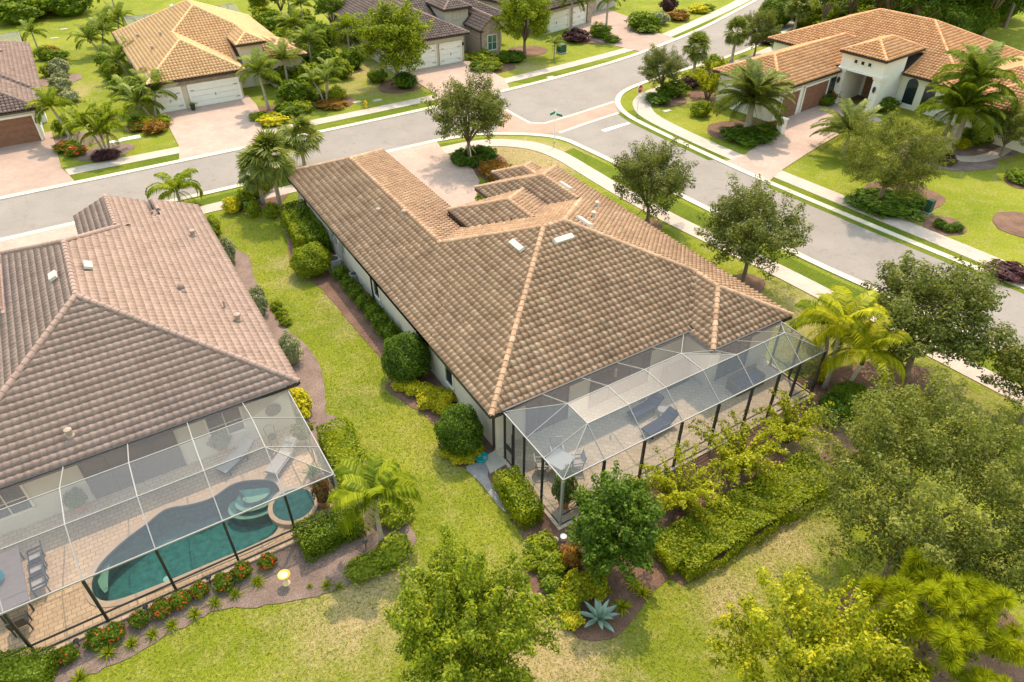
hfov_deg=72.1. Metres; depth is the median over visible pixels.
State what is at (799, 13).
tree
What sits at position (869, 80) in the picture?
front door
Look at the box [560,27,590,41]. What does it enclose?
shrub
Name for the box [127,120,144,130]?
flowering shrub
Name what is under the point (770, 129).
shrub
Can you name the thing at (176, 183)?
palm tree
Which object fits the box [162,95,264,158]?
driveway
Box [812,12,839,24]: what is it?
shrub
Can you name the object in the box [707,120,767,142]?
mulch bed
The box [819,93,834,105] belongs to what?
shrub
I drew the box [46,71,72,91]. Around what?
shrub
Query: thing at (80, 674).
lily clump
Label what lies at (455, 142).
grass verge
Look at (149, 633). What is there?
lily clump
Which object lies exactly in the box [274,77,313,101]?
shrub
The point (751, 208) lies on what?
oak tree
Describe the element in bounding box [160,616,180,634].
lily clump
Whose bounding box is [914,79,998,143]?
palm tree
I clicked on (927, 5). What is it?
woodland tree
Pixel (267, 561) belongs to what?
flowering shrub
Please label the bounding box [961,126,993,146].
shrub
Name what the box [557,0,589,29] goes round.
palm tree
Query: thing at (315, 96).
shrub
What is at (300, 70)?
shrub
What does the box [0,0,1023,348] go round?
road
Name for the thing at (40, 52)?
shrub
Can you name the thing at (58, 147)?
flowering shrub
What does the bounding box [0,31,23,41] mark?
screen enclosure
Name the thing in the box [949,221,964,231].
shrub
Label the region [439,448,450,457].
croton shrub
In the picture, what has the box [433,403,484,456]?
shrub
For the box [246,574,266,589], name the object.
lily clump
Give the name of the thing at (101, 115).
palm tree
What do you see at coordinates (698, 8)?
shrub
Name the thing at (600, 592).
shrub
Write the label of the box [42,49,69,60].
shrub
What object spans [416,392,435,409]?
croton shrub
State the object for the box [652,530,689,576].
hedge
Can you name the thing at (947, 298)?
oak tree
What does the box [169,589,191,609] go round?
flowering shrub
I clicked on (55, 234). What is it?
driveway
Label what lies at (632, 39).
driveway
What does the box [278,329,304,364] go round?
columnar shrub
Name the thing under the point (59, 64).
shrub
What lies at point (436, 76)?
driveway
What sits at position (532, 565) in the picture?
shrub
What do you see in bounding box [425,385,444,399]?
croton shrub
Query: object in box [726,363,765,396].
sofa
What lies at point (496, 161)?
shrub
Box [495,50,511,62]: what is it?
shrub
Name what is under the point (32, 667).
hedge
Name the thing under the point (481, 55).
shrub
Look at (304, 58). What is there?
shrub
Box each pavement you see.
[65,147,178,174]
[200,185,296,213]
[264,95,438,132]
[441,139,1023,405]
[504,0,749,82]
[633,45,1004,265]
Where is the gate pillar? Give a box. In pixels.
[776,117,788,134]
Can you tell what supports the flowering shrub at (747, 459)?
on the mulch bed at (617, 581)
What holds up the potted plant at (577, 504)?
on the patio
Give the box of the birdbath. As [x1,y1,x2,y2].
[277,569,290,586]
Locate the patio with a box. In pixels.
[494,357,814,530]
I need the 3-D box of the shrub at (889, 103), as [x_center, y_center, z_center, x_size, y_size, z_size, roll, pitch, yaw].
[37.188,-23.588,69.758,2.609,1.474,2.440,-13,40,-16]
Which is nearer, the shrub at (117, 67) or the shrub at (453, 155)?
the shrub at (453, 155)
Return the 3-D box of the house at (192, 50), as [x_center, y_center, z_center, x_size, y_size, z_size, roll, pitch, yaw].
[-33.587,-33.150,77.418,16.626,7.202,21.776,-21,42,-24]
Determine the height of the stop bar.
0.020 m
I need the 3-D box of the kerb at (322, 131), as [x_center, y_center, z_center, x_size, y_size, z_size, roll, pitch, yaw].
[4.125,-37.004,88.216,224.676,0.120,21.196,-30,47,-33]
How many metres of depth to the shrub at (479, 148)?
61.10 m
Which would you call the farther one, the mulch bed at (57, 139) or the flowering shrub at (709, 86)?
the flowering shrub at (709, 86)
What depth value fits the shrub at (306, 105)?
69.43 m
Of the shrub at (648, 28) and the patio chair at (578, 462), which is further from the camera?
the shrub at (648, 28)
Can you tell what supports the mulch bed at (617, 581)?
on the ground at (976, 202)
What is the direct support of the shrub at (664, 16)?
on the ground at (976, 202)
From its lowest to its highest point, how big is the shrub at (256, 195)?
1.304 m
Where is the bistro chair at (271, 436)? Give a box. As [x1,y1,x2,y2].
[263,425,278,445]
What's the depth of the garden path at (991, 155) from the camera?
61.20 m
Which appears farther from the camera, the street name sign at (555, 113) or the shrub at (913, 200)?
the street name sign at (555, 113)
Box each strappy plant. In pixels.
[319,578,334,591]
[333,581,345,590]
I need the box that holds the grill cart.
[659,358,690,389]
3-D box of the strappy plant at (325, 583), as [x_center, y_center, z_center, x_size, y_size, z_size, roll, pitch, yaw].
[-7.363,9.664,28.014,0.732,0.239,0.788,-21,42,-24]
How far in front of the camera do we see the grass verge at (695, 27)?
95.02 m
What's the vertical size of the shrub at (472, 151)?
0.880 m
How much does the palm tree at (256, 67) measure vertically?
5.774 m
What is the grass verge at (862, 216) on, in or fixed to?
on the ground at (976, 202)
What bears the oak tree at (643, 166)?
on the mulch bed at (656, 224)
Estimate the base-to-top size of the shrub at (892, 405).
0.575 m
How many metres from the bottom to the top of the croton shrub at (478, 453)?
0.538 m
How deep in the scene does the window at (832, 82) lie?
70.91 m
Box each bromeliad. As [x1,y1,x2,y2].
[612,595,633,615]
[625,579,641,591]
[631,581,655,601]
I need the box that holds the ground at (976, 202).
[0,0,1023,681]
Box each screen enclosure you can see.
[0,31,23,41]
[0,386,337,655]
[121,3,239,26]
[503,319,826,525]
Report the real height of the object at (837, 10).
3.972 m
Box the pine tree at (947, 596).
[835,544,1023,681]
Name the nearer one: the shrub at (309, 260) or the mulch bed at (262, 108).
the shrub at (309, 260)
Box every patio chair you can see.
[5,610,33,637]
[26,540,47,566]
[27,552,48,579]
[28,565,50,597]
[533,453,548,475]
[549,436,563,452]
[571,449,586,472]
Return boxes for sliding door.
[77,431,186,499]
[526,387,569,436]
[588,351,651,408]
[715,337,751,380]
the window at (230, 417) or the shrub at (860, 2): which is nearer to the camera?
the window at (230, 417)
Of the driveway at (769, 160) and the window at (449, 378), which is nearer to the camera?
the window at (449, 378)
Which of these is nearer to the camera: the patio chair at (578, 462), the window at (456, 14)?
the patio chair at (578, 462)
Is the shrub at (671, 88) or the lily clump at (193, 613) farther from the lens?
the shrub at (671, 88)
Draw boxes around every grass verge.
[69,153,178,180]
[187,181,291,205]
[294,100,436,134]
[439,137,486,146]
[514,61,608,82]
[565,148,1022,385]
[619,110,725,159]
[672,16,721,37]
[767,177,1023,293]
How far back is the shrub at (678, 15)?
97.38 m
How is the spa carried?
on the pool deck
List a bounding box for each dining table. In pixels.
[0,546,34,623]
[544,448,575,470]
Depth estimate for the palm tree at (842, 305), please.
34.98 m
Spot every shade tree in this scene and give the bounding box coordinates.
[340,0,433,75]
[381,521,575,681]
[491,0,553,57]
[705,564,942,681]
[786,363,1023,665]
[837,105,960,200]
[983,95,1023,156]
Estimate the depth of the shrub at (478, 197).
53.87 m
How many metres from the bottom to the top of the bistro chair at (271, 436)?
1.021 m
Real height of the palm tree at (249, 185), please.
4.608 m
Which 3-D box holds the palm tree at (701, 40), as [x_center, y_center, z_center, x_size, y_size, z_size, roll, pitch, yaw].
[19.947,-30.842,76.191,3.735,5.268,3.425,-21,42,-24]
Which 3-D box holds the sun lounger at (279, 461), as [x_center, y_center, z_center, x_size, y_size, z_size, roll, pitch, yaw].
[-10.777,5.408,32.917,0.755,0.824,1.996,10,39,13]
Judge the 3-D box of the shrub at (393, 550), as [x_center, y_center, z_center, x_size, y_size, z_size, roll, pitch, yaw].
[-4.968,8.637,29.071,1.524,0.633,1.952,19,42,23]
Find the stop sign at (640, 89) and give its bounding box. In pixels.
[636,81,642,113]
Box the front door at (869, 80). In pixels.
[861,76,872,97]
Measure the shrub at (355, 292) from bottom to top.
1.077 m
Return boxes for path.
[466,462,505,511]
[483,451,505,473]
[955,146,1012,161]
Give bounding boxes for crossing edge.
[506,101,613,123]
[559,112,618,132]
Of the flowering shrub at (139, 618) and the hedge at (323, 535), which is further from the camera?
the hedge at (323, 535)
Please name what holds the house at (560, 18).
on the ground at (976, 202)
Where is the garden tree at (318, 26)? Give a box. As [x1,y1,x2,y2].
[293,16,326,50]
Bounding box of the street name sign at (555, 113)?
[550,108,561,141]
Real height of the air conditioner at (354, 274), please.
0.544 m
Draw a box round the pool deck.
[0,423,337,655]
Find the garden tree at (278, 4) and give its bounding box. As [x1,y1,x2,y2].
[270,0,292,10]
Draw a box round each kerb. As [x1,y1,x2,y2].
[0,0,757,199]
[0,132,1000,347]
[615,25,1023,289]
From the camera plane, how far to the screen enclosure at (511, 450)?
32.63 m
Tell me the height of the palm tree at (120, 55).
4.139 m
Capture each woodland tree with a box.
[819,0,842,21]
[848,0,858,14]
[863,0,907,8]
[887,0,900,9]
[891,0,965,20]
[941,0,972,7]
[980,0,1020,36]
[1002,1,1014,27]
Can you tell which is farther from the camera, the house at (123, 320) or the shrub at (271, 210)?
the shrub at (271, 210)
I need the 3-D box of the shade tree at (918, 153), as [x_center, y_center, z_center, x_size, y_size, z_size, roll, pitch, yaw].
[28.302,-13.583,52.186,8.099,7.526,7.975,-1,38,-1]
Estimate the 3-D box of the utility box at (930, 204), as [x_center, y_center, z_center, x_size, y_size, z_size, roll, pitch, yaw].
[31.376,-10.118,52.861,0.585,1.025,0.585,-21,42,-24]
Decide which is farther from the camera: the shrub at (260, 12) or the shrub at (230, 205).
the shrub at (260, 12)
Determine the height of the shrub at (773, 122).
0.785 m
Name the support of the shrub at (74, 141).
on the mulch bed at (57, 139)
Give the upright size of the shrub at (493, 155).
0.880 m
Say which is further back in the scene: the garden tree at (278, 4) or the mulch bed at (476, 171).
the garden tree at (278, 4)
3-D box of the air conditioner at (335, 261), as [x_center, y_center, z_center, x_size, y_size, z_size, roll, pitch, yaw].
[-11.750,-5.112,46.539,0.935,0.891,0.935,-21,42,-24]
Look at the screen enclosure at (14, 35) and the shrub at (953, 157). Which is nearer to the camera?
the shrub at (953, 157)
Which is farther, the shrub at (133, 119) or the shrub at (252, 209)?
the shrub at (133, 119)
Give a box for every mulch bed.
[40,74,82,85]
[51,414,416,681]
[53,132,104,151]
[76,143,134,160]
[123,116,167,132]
[233,250,326,423]
[238,187,287,211]
[258,105,290,117]
[279,203,509,474]
[311,97,354,108]
[378,80,421,92]
[448,153,508,182]
[488,361,897,640]
[492,62,515,73]
[508,46,547,56]
[581,39,605,43]
[644,219,661,229]
[651,94,686,106]
[688,89,717,104]
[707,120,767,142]
[733,273,764,291]
[774,427,827,458]
[826,586,1023,681]
[851,95,864,99]
[864,181,945,216]
[887,363,936,394]
[899,136,997,170]
[923,216,966,235]
[986,143,1018,158]
[993,211,1023,237]
[1004,176,1023,188]
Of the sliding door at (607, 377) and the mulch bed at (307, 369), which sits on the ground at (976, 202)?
the mulch bed at (307, 369)
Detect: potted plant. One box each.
[62,486,88,512]
[189,101,195,110]
[206,429,231,453]
[289,419,313,443]
[300,463,326,482]
[311,473,329,508]
[551,463,578,509]
[567,483,593,507]
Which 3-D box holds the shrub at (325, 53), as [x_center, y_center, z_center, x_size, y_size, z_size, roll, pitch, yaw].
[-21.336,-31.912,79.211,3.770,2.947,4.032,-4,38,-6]
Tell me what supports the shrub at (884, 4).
on the ground at (976, 202)
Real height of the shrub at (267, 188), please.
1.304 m
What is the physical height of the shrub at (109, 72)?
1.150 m
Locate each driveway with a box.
[0,131,73,195]
[0,223,80,250]
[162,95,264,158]
[388,142,479,206]
[405,60,509,103]
[567,8,673,51]
[727,101,882,179]
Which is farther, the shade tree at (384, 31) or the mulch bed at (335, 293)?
the shade tree at (384, 31)
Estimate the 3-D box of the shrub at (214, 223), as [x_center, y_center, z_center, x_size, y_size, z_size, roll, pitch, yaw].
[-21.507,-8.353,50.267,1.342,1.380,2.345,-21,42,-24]
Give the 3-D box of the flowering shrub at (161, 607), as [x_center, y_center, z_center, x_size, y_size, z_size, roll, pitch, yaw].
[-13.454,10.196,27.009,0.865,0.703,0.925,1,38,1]
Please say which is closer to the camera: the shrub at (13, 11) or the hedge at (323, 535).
the hedge at (323, 535)
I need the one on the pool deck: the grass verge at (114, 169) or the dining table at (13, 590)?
the dining table at (13, 590)
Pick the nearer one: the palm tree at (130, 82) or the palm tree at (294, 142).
the palm tree at (294, 142)
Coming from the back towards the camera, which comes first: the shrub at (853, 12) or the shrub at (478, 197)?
the shrub at (853, 12)
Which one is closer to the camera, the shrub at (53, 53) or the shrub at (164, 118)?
the shrub at (164, 118)
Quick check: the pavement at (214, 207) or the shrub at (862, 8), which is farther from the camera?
the shrub at (862, 8)
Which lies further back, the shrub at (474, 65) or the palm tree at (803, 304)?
the shrub at (474, 65)
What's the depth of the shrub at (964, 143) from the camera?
62.09 m
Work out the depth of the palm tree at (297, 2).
89.77 m
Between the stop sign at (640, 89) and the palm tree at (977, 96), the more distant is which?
the stop sign at (640, 89)
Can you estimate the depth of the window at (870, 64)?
67.70 m
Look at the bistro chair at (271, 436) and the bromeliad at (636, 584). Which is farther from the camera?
the bistro chair at (271, 436)
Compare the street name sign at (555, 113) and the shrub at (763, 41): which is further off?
the shrub at (763, 41)
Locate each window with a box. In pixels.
[0,485,35,520]
[203,407,246,442]
[372,280,380,302]
[444,366,454,390]
[452,10,459,19]
[487,33,496,50]
[827,76,836,93]
[853,58,859,64]
[860,60,865,66]
[867,62,872,67]
[902,79,918,104]
[919,83,935,104]
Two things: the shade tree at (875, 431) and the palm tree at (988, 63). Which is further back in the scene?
the palm tree at (988, 63)
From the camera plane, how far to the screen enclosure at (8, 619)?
28.01 m
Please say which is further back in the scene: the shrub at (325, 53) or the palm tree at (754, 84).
the shrub at (325, 53)
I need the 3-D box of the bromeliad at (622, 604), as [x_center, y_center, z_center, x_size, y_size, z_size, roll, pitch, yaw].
[4.267,10.196,27.256,0.866,0.322,0.851,29,46,32]
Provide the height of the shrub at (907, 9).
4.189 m
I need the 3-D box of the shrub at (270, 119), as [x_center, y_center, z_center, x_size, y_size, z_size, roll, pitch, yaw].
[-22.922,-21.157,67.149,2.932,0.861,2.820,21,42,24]
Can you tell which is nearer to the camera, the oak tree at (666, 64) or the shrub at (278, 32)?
the oak tree at (666, 64)
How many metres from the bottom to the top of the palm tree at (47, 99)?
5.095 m
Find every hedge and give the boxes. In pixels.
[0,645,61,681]
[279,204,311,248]
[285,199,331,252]
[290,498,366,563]
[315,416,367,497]
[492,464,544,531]
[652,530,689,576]
[655,447,842,582]
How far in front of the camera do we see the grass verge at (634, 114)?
65.25 m
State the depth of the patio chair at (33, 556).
28.55 m
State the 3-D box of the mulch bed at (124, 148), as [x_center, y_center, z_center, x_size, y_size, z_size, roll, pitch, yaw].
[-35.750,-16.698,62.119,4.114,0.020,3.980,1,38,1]
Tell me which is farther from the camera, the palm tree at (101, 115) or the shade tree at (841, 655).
the palm tree at (101, 115)
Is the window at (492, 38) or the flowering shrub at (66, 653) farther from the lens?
the window at (492, 38)
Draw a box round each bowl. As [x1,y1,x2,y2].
[0,570,4,581]
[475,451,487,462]
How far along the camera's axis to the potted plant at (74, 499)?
30.36 m
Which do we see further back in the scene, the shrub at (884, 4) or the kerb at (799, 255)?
the shrub at (884, 4)
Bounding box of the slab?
[121,135,140,141]
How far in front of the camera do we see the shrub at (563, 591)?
26.96 m
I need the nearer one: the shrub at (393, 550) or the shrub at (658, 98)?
the shrub at (393, 550)
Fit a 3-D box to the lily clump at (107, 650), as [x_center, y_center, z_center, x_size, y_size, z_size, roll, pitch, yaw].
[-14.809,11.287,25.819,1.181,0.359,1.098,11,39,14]
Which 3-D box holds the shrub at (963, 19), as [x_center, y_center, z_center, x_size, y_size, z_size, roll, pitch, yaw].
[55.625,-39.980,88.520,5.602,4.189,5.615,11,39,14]
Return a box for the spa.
[268,485,318,527]
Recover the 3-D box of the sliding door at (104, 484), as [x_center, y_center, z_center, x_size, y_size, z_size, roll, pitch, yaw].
[-16.904,5.516,31.504,3.900,2.390,0.080,-21,42,-24]
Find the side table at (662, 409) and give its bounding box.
[657,406,666,413]
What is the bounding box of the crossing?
[497,102,616,133]
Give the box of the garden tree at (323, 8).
[313,0,344,25]
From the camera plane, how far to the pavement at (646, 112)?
56.57 m
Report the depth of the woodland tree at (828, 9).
88.81 m
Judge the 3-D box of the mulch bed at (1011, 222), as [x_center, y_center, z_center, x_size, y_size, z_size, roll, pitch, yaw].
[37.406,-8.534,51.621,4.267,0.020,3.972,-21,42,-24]
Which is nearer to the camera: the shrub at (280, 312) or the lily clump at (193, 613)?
the lily clump at (193, 613)
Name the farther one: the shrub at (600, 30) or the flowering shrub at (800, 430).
the shrub at (600, 30)
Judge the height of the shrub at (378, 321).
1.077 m
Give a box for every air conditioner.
[327,254,340,273]
[349,271,358,281]
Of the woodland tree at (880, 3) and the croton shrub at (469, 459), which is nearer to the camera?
the croton shrub at (469, 459)
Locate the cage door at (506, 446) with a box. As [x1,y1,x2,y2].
[504,426,511,466]
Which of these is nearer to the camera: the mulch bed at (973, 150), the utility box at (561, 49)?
the mulch bed at (973, 150)
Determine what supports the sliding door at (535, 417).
in the house at (518, 283)
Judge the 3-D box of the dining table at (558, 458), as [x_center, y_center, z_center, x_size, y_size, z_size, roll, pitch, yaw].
[2.201,5.707,32.605,1.050,0.735,1.050,26,45,29]
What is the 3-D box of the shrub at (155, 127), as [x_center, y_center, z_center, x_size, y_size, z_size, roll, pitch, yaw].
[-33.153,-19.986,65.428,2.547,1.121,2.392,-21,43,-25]
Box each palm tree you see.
[16,18,47,47]
[25,86,77,139]
[60,95,129,149]
[66,12,120,51]
[86,1,135,41]
[95,36,133,75]
[102,67,146,108]
[111,68,177,118]
[145,168,203,203]
[234,147,277,203]
[235,48,282,109]
[238,125,298,208]
[261,37,306,80]
[275,6,310,42]
[276,112,325,165]
[286,0,316,19]
[289,23,328,61]
[297,56,347,99]
[326,454,422,542]
[330,12,362,48]
[545,35,566,58]
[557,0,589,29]
[592,0,624,27]
[681,30,712,72]
[710,57,795,127]
[722,13,751,61]
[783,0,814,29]
[788,293,872,359]
[796,285,890,388]
[809,97,885,158]
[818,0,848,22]
[820,314,912,386]
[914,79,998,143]
[915,68,1016,152]
[931,40,1023,148]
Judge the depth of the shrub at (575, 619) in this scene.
26.61 m
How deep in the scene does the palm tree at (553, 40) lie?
82.71 m
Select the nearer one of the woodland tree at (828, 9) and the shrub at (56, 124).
the shrub at (56, 124)
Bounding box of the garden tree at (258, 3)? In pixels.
[246,0,269,11]
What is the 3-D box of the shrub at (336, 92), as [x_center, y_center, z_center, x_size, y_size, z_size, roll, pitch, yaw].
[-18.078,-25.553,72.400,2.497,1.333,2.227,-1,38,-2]
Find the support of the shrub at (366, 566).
on the mulch bed at (290, 558)
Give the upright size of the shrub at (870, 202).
0.660 m
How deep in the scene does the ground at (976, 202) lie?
34.77 m
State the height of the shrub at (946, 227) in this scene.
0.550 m
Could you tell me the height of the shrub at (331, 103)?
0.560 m
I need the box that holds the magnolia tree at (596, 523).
[565,460,667,586]
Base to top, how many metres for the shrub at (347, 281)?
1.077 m
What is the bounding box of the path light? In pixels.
[73,638,79,645]
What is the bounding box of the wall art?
[265,404,280,415]
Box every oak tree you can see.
[420,63,511,156]
[610,134,699,223]
[637,43,691,92]
[693,172,815,282]
[740,8,783,55]
[859,250,1023,377]
[976,338,1023,424]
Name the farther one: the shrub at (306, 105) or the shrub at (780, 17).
the shrub at (780, 17)
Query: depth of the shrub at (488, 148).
60.88 m
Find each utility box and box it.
[555,43,567,53]
[922,198,936,214]
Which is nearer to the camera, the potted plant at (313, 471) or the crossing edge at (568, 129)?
the potted plant at (313, 471)
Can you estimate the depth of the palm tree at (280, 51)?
72.86 m
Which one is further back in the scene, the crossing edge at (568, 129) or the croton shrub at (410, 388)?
the crossing edge at (568, 129)
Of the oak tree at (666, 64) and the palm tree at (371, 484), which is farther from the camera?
the oak tree at (666, 64)
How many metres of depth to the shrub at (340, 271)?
45.35 m
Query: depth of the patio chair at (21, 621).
26.15 m
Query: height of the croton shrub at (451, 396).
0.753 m
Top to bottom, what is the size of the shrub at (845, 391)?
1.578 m
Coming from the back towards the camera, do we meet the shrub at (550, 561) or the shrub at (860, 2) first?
the shrub at (860, 2)
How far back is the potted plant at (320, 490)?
30.27 m
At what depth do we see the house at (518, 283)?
37.49 m
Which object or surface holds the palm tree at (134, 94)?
on the mulch bed at (127, 127)
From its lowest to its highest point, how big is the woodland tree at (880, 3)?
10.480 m
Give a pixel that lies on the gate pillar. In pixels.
(781, 129)
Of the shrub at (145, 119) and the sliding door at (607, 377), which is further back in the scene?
the shrub at (145, 119)
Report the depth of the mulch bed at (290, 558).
28.00 m
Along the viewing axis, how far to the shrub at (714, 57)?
79.56 m
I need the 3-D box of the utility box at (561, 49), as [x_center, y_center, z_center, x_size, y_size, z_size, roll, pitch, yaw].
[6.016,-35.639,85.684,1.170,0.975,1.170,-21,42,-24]
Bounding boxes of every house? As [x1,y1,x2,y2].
[0,40,47,146]
[0,194,300,534]
[112,0,307,113]
[287,148,793,449]
[325,0,504,72]
[477,0,615,34]
[713,8,1023,152]
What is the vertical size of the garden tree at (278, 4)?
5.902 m
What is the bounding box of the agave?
[578,599,619,633]
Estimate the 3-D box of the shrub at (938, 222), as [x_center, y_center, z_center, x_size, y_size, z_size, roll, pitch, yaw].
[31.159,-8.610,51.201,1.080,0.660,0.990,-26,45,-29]
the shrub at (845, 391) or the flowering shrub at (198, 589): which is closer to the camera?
the flowering shrub at (198, 589)
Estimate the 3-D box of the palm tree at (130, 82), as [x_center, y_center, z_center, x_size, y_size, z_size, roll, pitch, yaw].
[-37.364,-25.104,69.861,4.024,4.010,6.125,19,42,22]
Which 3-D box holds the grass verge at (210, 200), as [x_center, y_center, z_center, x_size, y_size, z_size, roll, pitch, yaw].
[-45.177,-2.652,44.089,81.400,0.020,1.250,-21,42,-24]
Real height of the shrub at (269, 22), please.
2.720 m
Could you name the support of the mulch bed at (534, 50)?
on the ground at (976, 202)
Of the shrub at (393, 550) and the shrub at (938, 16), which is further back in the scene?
the shrub at (938, 16)
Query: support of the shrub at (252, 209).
on the ground at (976, 202)
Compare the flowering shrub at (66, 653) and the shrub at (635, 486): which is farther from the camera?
the shrub at (635, 486)
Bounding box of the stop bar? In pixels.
[602,122,629,131]
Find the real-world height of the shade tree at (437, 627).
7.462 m
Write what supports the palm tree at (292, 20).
on the ground at (976, 202)
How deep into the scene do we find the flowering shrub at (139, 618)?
26.53 m
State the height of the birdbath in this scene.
0.632 m
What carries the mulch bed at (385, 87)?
on the ground at (976, 202)
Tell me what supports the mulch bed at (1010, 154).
on the ground at (976, 202)
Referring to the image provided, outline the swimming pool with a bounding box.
[84,475,285,607]
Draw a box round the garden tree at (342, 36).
[338,27,359,45]
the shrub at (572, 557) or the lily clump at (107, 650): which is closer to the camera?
the lily clump at (107, 650)
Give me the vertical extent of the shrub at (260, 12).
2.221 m
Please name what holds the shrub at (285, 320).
on the ground at (976, 202)
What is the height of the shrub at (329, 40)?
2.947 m
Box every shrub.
[0,0,47,24]
[18,0,49,17]
[33,44,51,59]
[38,63,52,76]
[40,0,96,16]
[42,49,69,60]
[44,44,59,49]
[44,57,70,75]
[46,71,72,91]
[50,114,72,135]
[50,140,71,152]
[55,642,79,665]
[57,87,80,101]
[57,138,79,146]
[62,144,87,156]
[82,626,106,651]
[90,148,122,160]
[92,47,119,65]
[98,61,121,73]
[101,621,125,643]
[102,68,120,79]
[106,75,134,92]
[126,115,143,123]
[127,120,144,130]
[127,608,149,629]
[139,116,155,122]
[142,119,168,134]
[148,596,173,619]
[154,113,173,124]
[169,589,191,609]
[188,578,210,599]
[207,213,222,234]
[212,571,234,592]
[219,236,235,263]
[220,196,240,213]
[230,560,252,581]
[233,189,255,207]
[243,185,265,199]
[243,200,261,217]
[248,110,266,120]
[248,285,268,315]
[251,6,279,22]
[255,9,289,32]
[255,111,288,126]
[256,551,277,571]
[260,65,296,85]
[263,183,272,191]
[263,201,279,218]
[269,299,282,310]
[271,27,298,42]
[272,101,303,117]
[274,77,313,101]
[275,308,288,317]
[278,315,292,325]
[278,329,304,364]
[287,8,314,29]
[289,61,321,85]
[289,241,333,277]
[289,387,312,418]
[292,99,315,112]
[299,44,311,63]
[306,43,337,70]
[307,89,325,100]
[308,23,337,47]
[313,98,348,109]
[324,56,354,78]
[324,84,348,99]
[330,263,349,279]
[339,45,364,69]
[339,273,357,290]
[342,547,390,585]
[347,283,364,299]
[354,292,375,310]
[363,303,384,320]
[367,68,387,82]
[370,312,390,330]
[372,496,415,531]
[374,530,414,571]
[376,321,401,341]
[380,331,431,383]
[389,70,418,88]
[390,379,407,391]
[402,378,421,395]
[415,381,432,398]
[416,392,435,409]
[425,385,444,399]
[431,397,452,414]
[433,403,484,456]
[438,387,456,402]
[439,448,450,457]
[448,453,462,464]
[449,152,462,161]
[452,147,466,157]
[452,154,467,166]
[460,452,476,464]
[463,145,475,155]
[463,156,479,167]
[464,53,470,60]
[468,60,487,71]
[469,48,494,61]
[473,444,485,457]
[475,144,486,154]
[475,193,483,200]
[476,154,490,164]
[477,159,493,174]
[480,145,497,154]
[481,56,503,70]
[483,149,498,159]
[485,164,502,181]
[488,158,503,166]
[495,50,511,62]
[495,160,512,168]
[504,49,526,62]
[521,529,558,559]
[523,553,539,572]
[537,547,567,577]
[538,570,563,594]
[555,581,583,611]
[558,607,584,631]
[559,543,583,571]
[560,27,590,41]
[561,567,596,602]
[585,571,611,601]
[590,21,612,37]
[602,34,621,42]
[623,10,661,27]
[624,479,649,507]
[628,438,739,529]
[632,24,662,32]
[644,92,671,105]
[652,10,670,24]
[655,79,690,96]
[658,0,678,11]
[666,8,689,20]
[679,74,702,87]
[680,56,732,98]
[685,410,797,492]
[687,4,710,12]
[689,99,711,116]
[694,66,714,78]
[700,53,725,69]
[702,3,715,9]
[718,124,776,147]
[739,381,840,454]
[751,122,781,138]
[758,0,796,25]
[758,32,780,43]
[765,120,776,125]
[792,0,825,26]
[810,362,825,383]
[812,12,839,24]
[813,392,850,424]
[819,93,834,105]
[822,0,860,16]
[828,380,874,421]
[829,90,841,99]
[843,186,927,221]
[849,389,914,424]
[854,5,875,13]
[857,0,873,9]
[869,0,893,8]
[879,96,901,111]
[890,189,927,207]
[894,1,921,13]
[920,6,948,21]
[933,217,947,227]
[934,152,958,165]
[941,4,979,33]
[941,223,955,232]
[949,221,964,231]
[952,136,973,149]
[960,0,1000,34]
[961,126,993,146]
[980,259,1023,283]
[996,0,1023,20]
[1003,168,1023,184]
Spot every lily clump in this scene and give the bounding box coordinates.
[69,666,91,681]
[94,640,121,663]
[119,632,140,652]
[144,626,159,643]
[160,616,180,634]
[184,605,205,624]
[207,592,221,609]
[226,585,246,603]
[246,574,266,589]
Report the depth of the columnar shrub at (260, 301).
41.91 m
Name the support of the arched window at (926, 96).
in the house at (876, 56)
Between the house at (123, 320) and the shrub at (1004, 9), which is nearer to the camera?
the house at (123, 320)
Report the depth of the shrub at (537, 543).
28.94 m
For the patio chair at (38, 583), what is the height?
0.975 m
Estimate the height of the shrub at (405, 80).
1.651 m
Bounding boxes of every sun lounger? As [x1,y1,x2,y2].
[215,435,254,475]
[264,435,296,476]
[626,390,664,421]
[641,406,678,439]
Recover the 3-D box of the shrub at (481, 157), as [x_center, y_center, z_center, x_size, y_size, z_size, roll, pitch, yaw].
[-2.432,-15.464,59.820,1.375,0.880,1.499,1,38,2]
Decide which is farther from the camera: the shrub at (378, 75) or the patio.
the shrub at (378, 75)
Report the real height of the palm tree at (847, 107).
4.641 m
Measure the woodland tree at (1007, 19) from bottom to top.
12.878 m
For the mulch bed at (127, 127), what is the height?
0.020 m
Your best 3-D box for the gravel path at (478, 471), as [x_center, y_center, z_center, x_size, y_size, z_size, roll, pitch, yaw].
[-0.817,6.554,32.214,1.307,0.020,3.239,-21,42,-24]
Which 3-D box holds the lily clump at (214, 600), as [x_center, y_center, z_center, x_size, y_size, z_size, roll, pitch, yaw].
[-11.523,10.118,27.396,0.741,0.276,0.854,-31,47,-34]
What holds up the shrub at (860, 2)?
on the ground at (976, 202)
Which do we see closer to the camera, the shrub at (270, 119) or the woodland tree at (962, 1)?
the shrub at (270, 119)
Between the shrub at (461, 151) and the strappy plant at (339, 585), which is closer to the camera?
the strappy plant at (339, 585)
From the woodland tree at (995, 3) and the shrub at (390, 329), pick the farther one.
the woodland tree at (995, 3)
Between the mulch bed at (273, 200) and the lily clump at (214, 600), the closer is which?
the lily clump at (214, 600)
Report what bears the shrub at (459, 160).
on the mulch bed at (476, 171)

